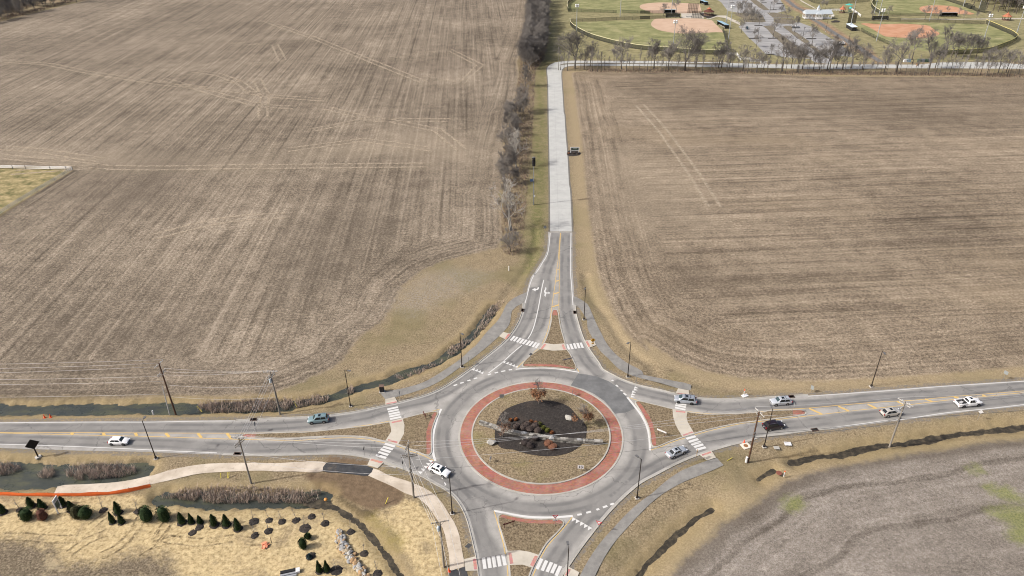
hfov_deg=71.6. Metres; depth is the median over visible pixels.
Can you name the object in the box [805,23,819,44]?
park tree
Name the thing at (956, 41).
field edge tree
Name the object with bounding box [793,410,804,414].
brick paving
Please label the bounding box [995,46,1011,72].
field edge tree
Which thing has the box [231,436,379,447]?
overhead wire
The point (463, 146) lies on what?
track
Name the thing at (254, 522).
mulch mound
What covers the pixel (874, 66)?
concrete road
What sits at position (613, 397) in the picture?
asphalt patch
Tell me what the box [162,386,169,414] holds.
stub pole
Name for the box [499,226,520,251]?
scrub tree
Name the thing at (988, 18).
footpath
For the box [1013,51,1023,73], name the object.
field edge tree
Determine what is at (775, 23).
park tree
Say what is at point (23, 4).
hedge tree
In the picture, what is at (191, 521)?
evergreen shrub
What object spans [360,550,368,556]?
mulch mound
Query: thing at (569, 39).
oak tree
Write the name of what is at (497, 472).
kerb
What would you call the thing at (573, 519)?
road marking
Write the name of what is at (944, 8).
infield
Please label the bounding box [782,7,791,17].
park tree
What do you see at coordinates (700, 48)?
field edge tree
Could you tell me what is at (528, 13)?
hedgerow tree
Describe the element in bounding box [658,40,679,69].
field edge tree
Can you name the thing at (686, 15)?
footpath
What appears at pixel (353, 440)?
overhead wire
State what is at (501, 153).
hedgerow tree
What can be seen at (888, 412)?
crossover car
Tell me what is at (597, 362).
gutter
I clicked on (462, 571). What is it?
asphalt patch
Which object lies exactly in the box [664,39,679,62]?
field edge tree
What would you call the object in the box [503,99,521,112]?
hedgerow tree
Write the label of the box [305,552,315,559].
mulch mound
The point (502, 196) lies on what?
sycamore tree
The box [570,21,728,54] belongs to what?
outfield fence
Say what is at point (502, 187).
hedgerow tree
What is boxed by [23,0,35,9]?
hedge tree
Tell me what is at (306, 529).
mulch mound
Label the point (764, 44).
car park
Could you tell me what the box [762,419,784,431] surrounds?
dark suv
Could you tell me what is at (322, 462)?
overhead wire
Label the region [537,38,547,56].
hedgerow tree
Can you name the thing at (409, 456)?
utility pole
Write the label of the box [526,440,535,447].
dark shrub
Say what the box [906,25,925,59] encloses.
field edge tree
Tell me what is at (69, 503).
evergreen shrub
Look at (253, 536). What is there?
mulch mound
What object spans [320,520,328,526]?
mulch mound
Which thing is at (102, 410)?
water
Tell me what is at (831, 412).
overhead wire
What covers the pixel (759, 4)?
verge
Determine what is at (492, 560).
road marking
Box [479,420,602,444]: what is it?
stone wall
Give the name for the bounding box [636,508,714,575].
water
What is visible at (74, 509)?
evergreen shrub
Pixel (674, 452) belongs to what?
sedan car
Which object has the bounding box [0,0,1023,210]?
ground
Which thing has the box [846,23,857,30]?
dugout
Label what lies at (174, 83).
track
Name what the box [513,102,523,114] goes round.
hedgerow tree
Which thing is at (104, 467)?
reeds
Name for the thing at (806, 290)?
field
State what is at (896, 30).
infield
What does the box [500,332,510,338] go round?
kerb ramp
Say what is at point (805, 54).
field edge tree
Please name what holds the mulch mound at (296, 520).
on the ground at (434, 312)
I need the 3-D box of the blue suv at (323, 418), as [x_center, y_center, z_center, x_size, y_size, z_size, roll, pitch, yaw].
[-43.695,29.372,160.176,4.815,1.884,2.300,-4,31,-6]
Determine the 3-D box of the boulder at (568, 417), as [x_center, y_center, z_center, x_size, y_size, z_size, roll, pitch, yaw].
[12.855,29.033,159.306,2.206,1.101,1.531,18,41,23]
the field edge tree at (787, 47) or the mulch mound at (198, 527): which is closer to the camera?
the mulch mound at (198, 527)
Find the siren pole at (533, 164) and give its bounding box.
[530,157,535,204]
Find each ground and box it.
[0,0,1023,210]
[0,204,1023,575]
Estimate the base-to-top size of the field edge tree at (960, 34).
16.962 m
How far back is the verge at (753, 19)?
561.29 m
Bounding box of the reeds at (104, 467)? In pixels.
[63,458,136,479]
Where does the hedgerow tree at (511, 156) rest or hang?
on the ground at (640, 29)
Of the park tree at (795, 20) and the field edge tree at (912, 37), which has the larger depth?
the park tree at (795, 20)
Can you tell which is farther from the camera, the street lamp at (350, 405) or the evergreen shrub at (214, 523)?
the street lamp at (350, 405)
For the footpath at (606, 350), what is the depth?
180.83 m
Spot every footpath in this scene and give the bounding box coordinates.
[54,461,325,492]
[368,468,464,570]
[381,292,526,398]
[573,296,690,389]
[580,458,722,575]
[681,12,703,18]
[706,15,739,24]
[939,18,1023,19]
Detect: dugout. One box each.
[664,9,675,13]
[665,14,679,17]
[700,0,707,4]
[717,20,728,28]
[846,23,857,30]
[872,16,888,19]
[939,12,958,16]
[964,3,974,8]
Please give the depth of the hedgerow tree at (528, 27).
472.34 m
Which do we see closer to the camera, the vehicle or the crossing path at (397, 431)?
the crossing path at (397, 431)
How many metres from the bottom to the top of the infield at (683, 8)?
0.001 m
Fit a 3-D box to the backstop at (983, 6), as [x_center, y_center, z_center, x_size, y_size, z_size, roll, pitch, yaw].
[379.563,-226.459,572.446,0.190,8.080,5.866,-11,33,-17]
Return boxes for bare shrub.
[512,422,519,429]
[519,423,525,430]
[522,420,530,425]
[525,425,533,432]
[531,421,538,427]
[533,427,540,433]
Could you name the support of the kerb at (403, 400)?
on the ground at (434, 312)
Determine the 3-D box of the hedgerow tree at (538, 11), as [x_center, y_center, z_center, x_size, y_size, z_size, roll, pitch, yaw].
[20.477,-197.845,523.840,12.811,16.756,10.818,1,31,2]
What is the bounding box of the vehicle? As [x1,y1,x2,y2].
[567,150,580,155]
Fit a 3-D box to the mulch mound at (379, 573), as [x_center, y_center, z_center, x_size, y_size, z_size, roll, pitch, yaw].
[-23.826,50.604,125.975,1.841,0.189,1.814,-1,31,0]
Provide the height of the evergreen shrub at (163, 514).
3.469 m
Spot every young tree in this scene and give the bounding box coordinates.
[567,50,570,70]
[724,49,731,71]
[746,51,752,72]
[785,52,790,73]
[938,51,949,75]
[976,55,984,75]
[1007,52,1016,75]
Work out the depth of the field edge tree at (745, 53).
418.41 m
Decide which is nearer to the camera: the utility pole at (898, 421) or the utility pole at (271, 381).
the utility pole at (898, 421)
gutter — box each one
[223,452,481,575]
[236,304,524,421]
[559,427,830,575]
[573,305,807,400]
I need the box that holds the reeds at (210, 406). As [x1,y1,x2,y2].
[197,391,327,412]
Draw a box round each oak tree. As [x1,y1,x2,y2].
[553,29,593,68]
[672,24,714,70]
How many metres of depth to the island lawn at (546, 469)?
151.12 m
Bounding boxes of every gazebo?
[704,7,713,15]
[1001,12,1011,20]
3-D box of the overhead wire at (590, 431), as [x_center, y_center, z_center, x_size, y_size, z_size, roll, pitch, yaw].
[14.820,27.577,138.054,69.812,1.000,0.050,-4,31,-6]
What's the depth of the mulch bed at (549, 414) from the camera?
157.81 m
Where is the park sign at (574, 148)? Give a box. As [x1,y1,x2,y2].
[570,147,578,152]
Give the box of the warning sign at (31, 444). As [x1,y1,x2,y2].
[25,440,41,459]
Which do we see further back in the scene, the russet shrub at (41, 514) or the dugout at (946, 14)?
the dugout at (946, 14)
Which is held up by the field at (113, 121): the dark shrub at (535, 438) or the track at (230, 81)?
the track at (230, 81)
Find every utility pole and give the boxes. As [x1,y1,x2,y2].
[154,360,176,414]
[231,436,251,483]
[263,370,280,414]
[400,440,417,498]
[432,520,448,567]
[747,407,763,462]
[888,397,912,447]
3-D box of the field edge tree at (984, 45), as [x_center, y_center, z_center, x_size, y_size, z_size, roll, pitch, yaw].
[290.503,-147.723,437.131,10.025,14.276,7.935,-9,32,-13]
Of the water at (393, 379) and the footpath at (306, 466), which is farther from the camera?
the water at (393, 379)
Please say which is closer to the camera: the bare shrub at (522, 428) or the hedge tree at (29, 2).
the bare shrub at (522, 428)
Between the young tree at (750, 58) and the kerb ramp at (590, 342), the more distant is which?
the young tree at (750, 58)
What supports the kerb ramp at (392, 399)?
on the kerb at (403, 400)
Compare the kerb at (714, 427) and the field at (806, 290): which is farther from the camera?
the field at (806, 290)
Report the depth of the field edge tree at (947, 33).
443.65 m
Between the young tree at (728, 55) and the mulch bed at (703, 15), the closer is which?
the young tree at (728, 55)
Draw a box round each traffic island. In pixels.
[242,412,436,454]
[499,514,562,575]
[523,310,575,368]
[637,401,804,445]
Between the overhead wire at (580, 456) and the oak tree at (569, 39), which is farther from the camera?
the oak tree at (569, 39)
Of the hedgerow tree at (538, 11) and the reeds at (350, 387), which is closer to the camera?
the reeds at (350, 387)
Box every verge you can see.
[561,63,724,64]
[734,13,765,21]
[751,0,768,9]
[764,26,809,57]
[768,12,793,17]
[773,18,794,23]
[783,26,821,53]
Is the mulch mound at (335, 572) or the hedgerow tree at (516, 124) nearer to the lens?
the mulch mound at (335, 572)
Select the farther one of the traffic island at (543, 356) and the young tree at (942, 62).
the young tree at (942, 62)
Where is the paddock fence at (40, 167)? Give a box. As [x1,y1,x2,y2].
[0,165,72,212]
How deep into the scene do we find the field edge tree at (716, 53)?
422.37 m
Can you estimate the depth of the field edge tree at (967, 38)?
437.10 m
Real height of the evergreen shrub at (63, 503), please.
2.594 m
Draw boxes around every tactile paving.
[473,559,476,569]
[509,553,512,563]
[530,556,537,565]
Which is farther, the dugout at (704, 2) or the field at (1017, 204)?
the dugout at (704, 2)
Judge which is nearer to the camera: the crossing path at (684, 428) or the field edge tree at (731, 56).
the crossing path at (684, 428)
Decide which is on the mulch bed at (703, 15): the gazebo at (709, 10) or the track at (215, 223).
the gazebo at (709, 10)
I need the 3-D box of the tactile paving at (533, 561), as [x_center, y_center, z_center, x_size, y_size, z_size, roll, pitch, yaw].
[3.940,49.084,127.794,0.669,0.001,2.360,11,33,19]
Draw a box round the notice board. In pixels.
[52,495,61,513]
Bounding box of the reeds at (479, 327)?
[394,300,504,378]
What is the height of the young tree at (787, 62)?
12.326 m
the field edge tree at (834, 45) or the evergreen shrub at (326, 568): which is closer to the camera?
the evergreen shrub at (326, 568)
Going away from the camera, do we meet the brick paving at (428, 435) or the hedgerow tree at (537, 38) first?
the brick paving at (428, 435)
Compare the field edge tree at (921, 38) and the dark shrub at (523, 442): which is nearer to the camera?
the dark shrub at (523, 442)
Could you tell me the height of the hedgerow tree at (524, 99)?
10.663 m
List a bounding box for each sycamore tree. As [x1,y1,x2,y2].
[489,177,525,230]
[508,129,527,167]
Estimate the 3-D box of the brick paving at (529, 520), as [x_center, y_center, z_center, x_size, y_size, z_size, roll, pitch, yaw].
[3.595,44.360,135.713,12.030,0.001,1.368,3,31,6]
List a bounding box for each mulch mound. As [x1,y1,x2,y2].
[99,507,107,512]
[188,529,196,535]
[195,524,203,530]
[249,518,258,525]
[250,532,258,538]
[264,528,272,534]
[265,517,272,522]
[278,518,285,524]
[291,517,300,523]
[299,523,310,532]
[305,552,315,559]
[308,513,315,519]
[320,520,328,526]
[330,565,342,575]
[346,528,354,534]
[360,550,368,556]
[373,569,382,575]
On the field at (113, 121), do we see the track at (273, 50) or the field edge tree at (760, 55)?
the track at (273, 50)
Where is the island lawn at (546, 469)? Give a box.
[473,389,608,482]
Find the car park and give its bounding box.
[718,0,851,63]
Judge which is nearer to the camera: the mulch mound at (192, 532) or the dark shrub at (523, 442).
the mulch mound at (192, 532)
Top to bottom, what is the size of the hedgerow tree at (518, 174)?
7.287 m
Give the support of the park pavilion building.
on the ground at (640, 29)
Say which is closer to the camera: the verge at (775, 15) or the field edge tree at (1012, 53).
the field edge tree at (1012, 53)
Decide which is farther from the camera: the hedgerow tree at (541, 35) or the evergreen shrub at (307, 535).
the hedgerow tree at (541, 35)
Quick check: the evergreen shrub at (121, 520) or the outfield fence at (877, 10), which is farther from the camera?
the outfield fence at (877, 10)
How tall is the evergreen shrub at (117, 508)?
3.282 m
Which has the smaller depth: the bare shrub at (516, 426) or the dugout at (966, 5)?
the bare shrub at (516, 426)
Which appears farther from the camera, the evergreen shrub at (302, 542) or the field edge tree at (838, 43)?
the field edge tree at (838, 43)
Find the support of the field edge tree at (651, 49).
on the ground at (640, 29)
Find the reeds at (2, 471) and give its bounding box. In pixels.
[0,459,21,475]
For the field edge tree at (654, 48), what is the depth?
424.80 m
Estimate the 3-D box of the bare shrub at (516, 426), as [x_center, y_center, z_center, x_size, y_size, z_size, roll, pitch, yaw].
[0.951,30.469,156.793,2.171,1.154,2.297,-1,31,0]
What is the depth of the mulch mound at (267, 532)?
134.17 m
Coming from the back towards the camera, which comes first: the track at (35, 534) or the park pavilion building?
the park pavilion building
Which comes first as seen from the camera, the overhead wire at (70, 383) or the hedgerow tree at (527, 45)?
the overhead wire at (70, 383)
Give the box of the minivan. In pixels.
[674,394,696,404]
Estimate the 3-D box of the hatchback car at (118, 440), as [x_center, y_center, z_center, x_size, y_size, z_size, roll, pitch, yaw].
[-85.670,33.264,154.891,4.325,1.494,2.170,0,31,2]
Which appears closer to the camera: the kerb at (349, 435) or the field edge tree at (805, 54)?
the kerb at (349, 435)
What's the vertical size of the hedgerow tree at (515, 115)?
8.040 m
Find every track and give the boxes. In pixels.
[0,146,103,161]
[1,154,425,170]
[4,61,327,100]
[5,532,72,543]
[12,164,97,174]
[149,212,286,239]
[151,534,232,549]
[159,78,292,108]
[193,70,257,92]
[220,79,269,117]
[228,42,286,65]
[260,20,426,82]
[289,138,437,151]
[312,116,465,149]
[323,107,449,121]
[389,49,482,82]
[636,105,720,207]
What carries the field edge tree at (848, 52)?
on the ground at (640, 29)
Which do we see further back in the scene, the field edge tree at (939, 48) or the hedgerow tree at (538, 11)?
the hedgerow tree at (538, 11)
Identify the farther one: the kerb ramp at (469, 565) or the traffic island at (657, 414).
the traffic island at (657, 414)
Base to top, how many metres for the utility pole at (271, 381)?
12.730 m
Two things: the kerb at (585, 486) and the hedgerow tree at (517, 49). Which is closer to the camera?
the kerb at (585, 486)
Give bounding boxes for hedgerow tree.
[494,156,513,183]
[495,124,515,145]
[496,150,512,171]
[499,183,506,194]
[500,109,511,129]
[502,101,514,120]
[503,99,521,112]
[506,113,522,124]
[507,144,519,159]
[507,150,517,165]
[508,116,514,130]
[509,132,522,145]
[510,39,530,64]
[510,117,520,132]
[511,166,521,180]
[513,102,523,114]
[514,83,528,112]
[518,94,529,114]
[520,40,532,63]
[520,46,534,65]
[520,47,539,69]
[521,7,535,18]
[521,65,533,85]
[522,22,532,33]
[531,39,544,60]
[533,7,546,17]
[534,35,546,58]
[535,24,547,40]
[535,28,546,52]
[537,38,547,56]
[540,17,548,26]
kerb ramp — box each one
[368,458,383,467]
[385,397,396,404]
[464,556,478,570]
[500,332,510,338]
[564,567,578,575]
[585,340,595,347]
[676,388,688,393]
[700,451,715,459]
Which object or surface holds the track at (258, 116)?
on the field at (113, 121)
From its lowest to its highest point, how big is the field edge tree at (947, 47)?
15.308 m
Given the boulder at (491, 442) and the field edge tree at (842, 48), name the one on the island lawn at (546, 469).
the boulder at (491, 442)
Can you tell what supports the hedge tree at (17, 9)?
on the ground at (640, 29)
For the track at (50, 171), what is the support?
on the ground at (640, 29)
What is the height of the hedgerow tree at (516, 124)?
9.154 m
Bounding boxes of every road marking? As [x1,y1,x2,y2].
[0,233,1018,575]
[4,238,1023,575]
[70,269,985,438]
[418,287,636,529]
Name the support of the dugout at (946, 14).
on the ground at (640, 29)
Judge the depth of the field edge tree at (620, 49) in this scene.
421.05 m
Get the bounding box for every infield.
[640,2,701,12]
[651,18,722,33]
[862,23,938,37]
[919,5,973,13]
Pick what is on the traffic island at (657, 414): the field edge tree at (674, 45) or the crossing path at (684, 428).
the crossing path at (684, 428)
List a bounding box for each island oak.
[496,412,512,436]
[528,378,546,403]
[571,403,594,424]
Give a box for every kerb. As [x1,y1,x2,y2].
[222,454,478,575]
[236,303,522,420]
[241,411,438,455]
[458,381,623,495]
[471,388,610,484]
[497,513,564,575]
[522,309,576,369]
[562,429,831,575]
[575,305,807,398]
[635,400,806,447]
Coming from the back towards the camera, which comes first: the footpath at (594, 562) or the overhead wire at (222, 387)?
the overhead wire at (222, 387)
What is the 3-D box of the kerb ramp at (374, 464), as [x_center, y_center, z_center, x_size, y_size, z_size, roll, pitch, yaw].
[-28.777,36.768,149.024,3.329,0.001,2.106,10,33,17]
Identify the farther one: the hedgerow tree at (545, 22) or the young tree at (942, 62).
the hedgerow tree at (545, 22)
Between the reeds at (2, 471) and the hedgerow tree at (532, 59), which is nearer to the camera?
the reeds at (2, 471)
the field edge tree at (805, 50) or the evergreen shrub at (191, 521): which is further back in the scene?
the field edge tree at (805, 50)
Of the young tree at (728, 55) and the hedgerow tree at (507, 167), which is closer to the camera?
the hedgerow tree at (507, 167)
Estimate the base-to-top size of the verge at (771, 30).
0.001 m
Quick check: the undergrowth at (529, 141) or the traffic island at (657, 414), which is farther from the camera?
the undergrowth at (529, 141)
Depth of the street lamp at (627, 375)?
171.11 m
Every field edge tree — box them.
[578,43,591,63]
[586,41,599,65]
[610,36,635,68]
[646,39,664,68]
[647,37,663,67]
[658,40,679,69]
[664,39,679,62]
[688,41,705,67]
[712,42,727,67]
[715,39,730,67]
[726,48,738,69]
[739,44,751,70]
[749,48,765,71]
[760,51,769,69]
[775,33,802,70]
[784,43,800,67]
[791,42,809,71]
[796,44,812,68]
[808,45,823,70]
[811,44,828,69]
[821,37,843,70]
[822,34,843,68]
[834,45,846,67]
[837,43,859,69]
[847,34,866,67]
[856,46,876,69]
[880,44,896,71]
[885,29,919,71]
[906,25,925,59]
[921,27,952,71]
[930,43,949,67]
[942,24,959,55]
[948,31,965,57]
[955,31,967,57]
[957,34,978,58]
[968,32,983,59]
[974,34,990,57]
[977,36,991,57]
[981,44,1001,74]
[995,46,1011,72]
[1005,47,1020,72]
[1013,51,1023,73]
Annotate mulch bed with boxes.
[495,400,586,455]
[701,13,715,17]
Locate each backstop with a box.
[847,12,857,22]
[978,1,987,12]
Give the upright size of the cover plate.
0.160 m
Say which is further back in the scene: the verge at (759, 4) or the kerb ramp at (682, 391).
the verge at (759, 4)
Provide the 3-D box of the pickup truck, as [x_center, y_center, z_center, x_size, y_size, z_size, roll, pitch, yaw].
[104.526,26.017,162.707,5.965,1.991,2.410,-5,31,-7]
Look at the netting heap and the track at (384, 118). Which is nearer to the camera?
the netting heap
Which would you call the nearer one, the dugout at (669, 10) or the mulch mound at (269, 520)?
the mulch mound at (269, 520)
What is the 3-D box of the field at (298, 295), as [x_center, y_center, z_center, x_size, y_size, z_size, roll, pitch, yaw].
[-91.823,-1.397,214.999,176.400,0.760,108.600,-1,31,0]
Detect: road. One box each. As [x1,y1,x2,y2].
[0,232,1023,575]
[547,61,574,231]
[576,61,1023,68]
[785,0,883,61]
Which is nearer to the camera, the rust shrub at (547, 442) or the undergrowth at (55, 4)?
the rust shrub at (547, 442)
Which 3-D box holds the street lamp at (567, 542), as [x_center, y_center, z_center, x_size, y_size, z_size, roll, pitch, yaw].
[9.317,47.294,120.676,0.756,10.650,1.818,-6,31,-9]
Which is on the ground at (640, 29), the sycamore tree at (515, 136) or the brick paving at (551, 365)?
the sycamore tree at (515, 136)
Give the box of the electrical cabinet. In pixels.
[379,384,384,392]
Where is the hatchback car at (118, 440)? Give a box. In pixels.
[107,436,129,445]
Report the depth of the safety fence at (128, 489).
142.15 m
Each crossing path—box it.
[386,418,403,443]
[507,550,538,567]
[540,343,566,350]
[673,409,693,436]
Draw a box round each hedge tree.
[0,0,12,16]
[10,0,21,13]
[13,0,29,11]
[13,3,24,12]
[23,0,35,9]
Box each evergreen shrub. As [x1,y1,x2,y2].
[0,503,7,515]
[17,506,33,521]
[25,496,36,509]
[36,498,47,510]
[58,496,66,508]
[66,501,73,512]
[68,504,80,519]
[76,505,94,519]
[107,511,116,524]
[112,501,123,516]
[117,513,125,525]
[137,505,152,522]
[155,505,171,522]
[177,512,186,526]
[187,513,195,524]
[196,515,203,524]
[208,514,219,528]
[220,514,231,528]
[233,517,242,532]
[297,537,306,549]
[304,532,311,539]
[315,560,322,574]
[323,560,330,573]
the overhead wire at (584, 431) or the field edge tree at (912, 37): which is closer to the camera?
the overhead wire at (584, 431)
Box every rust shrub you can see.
[543,439,552,446]
[547,443,556,449]
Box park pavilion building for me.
[802,5,832,18]
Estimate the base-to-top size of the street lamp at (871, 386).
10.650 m
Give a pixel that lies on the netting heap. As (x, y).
(264, 545)
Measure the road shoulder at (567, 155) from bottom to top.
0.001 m
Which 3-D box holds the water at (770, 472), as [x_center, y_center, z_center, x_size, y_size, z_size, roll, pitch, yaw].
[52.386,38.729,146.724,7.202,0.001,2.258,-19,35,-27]
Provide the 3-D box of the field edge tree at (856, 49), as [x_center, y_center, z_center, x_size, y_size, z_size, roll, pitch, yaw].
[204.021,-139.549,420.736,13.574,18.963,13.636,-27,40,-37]
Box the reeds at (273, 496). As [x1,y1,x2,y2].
[159,481,321,503]
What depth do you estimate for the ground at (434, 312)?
148.15 m
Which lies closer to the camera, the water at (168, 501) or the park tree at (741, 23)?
the water at (168, 501)
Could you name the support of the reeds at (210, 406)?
on the ground at (434, 312)
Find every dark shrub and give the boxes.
[520,438,529,445]
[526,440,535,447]
[530,433,539,440]
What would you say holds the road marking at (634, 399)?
on the road at (478, 496)
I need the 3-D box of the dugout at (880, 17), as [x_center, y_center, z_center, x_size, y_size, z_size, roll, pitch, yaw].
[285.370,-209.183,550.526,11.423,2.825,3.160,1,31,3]
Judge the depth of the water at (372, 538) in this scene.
135.91 m
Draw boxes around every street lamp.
[142,416,157,459]
[344,370,351,407]
[449,469,454,514]
[460,333,463,367]
[566,541,568,575]
[582,287,585,320]
[626,342,630,377]
[635,455,641,499]
[762,404,772,448]
[869,351,885,387]
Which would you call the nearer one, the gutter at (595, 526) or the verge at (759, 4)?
the gutter at (595, 526)
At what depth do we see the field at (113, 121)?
380.06 m
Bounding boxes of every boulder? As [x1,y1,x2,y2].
[487,439,495,444]
[565,415,571,420]
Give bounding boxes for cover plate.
[740,442,750,449]
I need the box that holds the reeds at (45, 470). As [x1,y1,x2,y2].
[36,462,54,478]
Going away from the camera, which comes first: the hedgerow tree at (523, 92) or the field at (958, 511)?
the field at (958, 511)
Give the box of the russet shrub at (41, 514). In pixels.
[34,508,49,520]
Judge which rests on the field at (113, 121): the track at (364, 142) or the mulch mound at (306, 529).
the track at (364, 142)
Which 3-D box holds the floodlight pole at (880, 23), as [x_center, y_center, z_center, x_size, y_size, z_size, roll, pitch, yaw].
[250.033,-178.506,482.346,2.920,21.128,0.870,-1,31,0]
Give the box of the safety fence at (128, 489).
[0,484,150,495]
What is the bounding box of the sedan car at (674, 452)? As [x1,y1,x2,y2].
[665,445,687,458]
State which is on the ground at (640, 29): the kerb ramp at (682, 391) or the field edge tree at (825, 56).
the field edge tree at (825, 56)
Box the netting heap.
[261,541,269,548]
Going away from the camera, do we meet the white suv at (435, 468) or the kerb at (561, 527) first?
the kerb at (561, 527)
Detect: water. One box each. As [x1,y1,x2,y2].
[0,400,282,415]
[0,462,154,490]
[152,489,332,510]
[280,305,497,411]
[303,497,403,575]
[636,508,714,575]
[756,469,775,480]
[787,425,1023,465]
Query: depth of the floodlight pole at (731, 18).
490.20 m
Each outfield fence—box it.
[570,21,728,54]
[871,0,879,12]
[937,19,1018,54]
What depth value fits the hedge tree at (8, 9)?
589.11 m
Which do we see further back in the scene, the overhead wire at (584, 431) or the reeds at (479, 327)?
the reeds at (479, 327)
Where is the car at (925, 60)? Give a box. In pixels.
[917,59,930,61]
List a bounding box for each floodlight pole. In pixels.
[728,5,734,38]
[876,8,885,40]
[984,14,992,36]
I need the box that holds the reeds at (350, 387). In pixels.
[346,384,354,393]
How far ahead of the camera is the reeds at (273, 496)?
142.07 m
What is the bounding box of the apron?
[460,382,621,493]
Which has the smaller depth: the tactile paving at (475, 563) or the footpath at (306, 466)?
the tactile paving at (475, 563)
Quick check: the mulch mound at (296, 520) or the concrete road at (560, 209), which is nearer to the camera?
the mulch mound at (296, 520)
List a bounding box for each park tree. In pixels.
[660,2,669,14]
[736,19,745,32]
[754,33,762,45]
[756,11,764,22]
[769,17,782,36]
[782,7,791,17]
[787,15,800,31]
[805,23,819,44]
[921,6,931,17]
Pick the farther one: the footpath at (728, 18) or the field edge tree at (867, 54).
the footpath at (728, 18)
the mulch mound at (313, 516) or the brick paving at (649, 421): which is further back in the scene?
the brick paving at (649, 421)
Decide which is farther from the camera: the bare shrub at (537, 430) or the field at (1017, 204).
the field at (1017, 204)
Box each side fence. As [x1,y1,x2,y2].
[581,15,664,21]
[946,0,978,11]
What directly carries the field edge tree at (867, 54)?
on the ground at (640, 29)
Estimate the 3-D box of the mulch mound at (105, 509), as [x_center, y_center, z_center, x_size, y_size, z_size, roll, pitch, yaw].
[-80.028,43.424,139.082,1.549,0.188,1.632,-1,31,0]
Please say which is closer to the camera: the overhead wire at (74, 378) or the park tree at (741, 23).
the overhead wire at (74, 378)
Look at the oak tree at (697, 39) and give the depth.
414.93 m
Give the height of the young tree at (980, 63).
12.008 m
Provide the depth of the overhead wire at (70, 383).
158.91 m
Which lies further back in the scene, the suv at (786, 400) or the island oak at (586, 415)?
the suv at (786, 400)
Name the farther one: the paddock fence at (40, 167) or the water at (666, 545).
the paddock fence at (40, 167)
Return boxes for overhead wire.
[0,381,159,384]
[5,376,158,379]
[173,385,272,387]
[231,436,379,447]
[245,453,398,466]
[246,461,390,474]
[254,436,398,440]
[413,435,749,470]
[414,407,751,449]
[415,424,755,459]
[417,411,758,445]
[424,416,757,441]
[755,423,892,437]
[761,419,896,433]
[769,405,909,415]
[904,410,1023,418]
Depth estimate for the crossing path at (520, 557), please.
128.45 m
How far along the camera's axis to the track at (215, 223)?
250.63 m
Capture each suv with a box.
[307,413,329,424]
[428,462,450,477]
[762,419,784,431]
[769,395,792,406]
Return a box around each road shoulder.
[546,60,574,231]
[561,66,573,231]
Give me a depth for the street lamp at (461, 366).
175.17 m
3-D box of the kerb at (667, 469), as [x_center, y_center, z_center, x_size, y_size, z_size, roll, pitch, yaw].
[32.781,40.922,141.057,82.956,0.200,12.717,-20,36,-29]
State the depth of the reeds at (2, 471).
149.23 m
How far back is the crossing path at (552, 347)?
183.91 m
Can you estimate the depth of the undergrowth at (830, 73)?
416.35 m
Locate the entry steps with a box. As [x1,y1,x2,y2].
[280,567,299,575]
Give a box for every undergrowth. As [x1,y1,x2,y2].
[0,0,71,21]
[498,1,548,255]
[587,67,1023,77]
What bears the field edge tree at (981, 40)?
on the ground at (640, 29)
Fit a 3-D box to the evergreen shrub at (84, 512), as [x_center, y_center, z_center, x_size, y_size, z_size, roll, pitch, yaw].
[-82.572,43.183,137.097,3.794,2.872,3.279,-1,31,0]
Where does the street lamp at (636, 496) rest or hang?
on the ground at (434, 312)
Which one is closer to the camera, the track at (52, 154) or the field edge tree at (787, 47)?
the track at (52, 154)
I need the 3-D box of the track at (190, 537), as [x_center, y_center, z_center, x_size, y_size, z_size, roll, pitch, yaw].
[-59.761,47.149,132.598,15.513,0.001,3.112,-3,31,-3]
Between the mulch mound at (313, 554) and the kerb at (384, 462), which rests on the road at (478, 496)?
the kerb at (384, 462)
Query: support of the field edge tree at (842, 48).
on the ground at (640, 29)
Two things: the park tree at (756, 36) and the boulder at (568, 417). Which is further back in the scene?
the park tree at (756, 36)
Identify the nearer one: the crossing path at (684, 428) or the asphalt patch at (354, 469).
the asphalt patch at (354, 469)
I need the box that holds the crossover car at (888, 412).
[879,407,902,417]
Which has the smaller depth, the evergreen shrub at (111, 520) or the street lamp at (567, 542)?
the street lamp at (567, 542)
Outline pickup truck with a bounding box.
[953,396,982,407]
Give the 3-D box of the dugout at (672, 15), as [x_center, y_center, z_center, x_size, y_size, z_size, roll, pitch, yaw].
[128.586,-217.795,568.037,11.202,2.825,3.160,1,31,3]
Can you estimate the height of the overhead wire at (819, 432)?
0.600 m
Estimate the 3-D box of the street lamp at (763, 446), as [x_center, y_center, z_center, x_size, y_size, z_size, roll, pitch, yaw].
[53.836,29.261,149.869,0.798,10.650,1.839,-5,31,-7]
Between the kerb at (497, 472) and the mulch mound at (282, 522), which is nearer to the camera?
the mulch mound at (282, 522)
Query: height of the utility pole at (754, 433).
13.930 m
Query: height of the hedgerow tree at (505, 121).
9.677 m
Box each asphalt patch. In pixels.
[323,462,372,475]
[449,567,467,575]
[571,374,634,413]
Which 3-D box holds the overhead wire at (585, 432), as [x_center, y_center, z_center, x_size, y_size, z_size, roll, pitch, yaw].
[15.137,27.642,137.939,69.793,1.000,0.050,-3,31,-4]
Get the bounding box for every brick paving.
[243,434,255,436]
[426,412,435,453]
[500,515,561,523]
[524,364,573,368]
[636,402,655,445]
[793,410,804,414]
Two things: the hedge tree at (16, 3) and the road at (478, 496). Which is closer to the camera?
the road at (478, 496)
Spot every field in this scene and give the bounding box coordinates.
[0,0,525,210]
[0,205,500,401]
[0,210,21,225]
[570,71,1023,203]
[587,199,1023,380]
[672,440,1023,575]
[1001,198,1023,214]
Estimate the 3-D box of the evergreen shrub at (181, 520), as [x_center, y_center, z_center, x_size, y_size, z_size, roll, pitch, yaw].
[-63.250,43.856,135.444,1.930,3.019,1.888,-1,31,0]
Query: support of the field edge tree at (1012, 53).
on the ground at (640, 29)
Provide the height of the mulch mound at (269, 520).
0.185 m

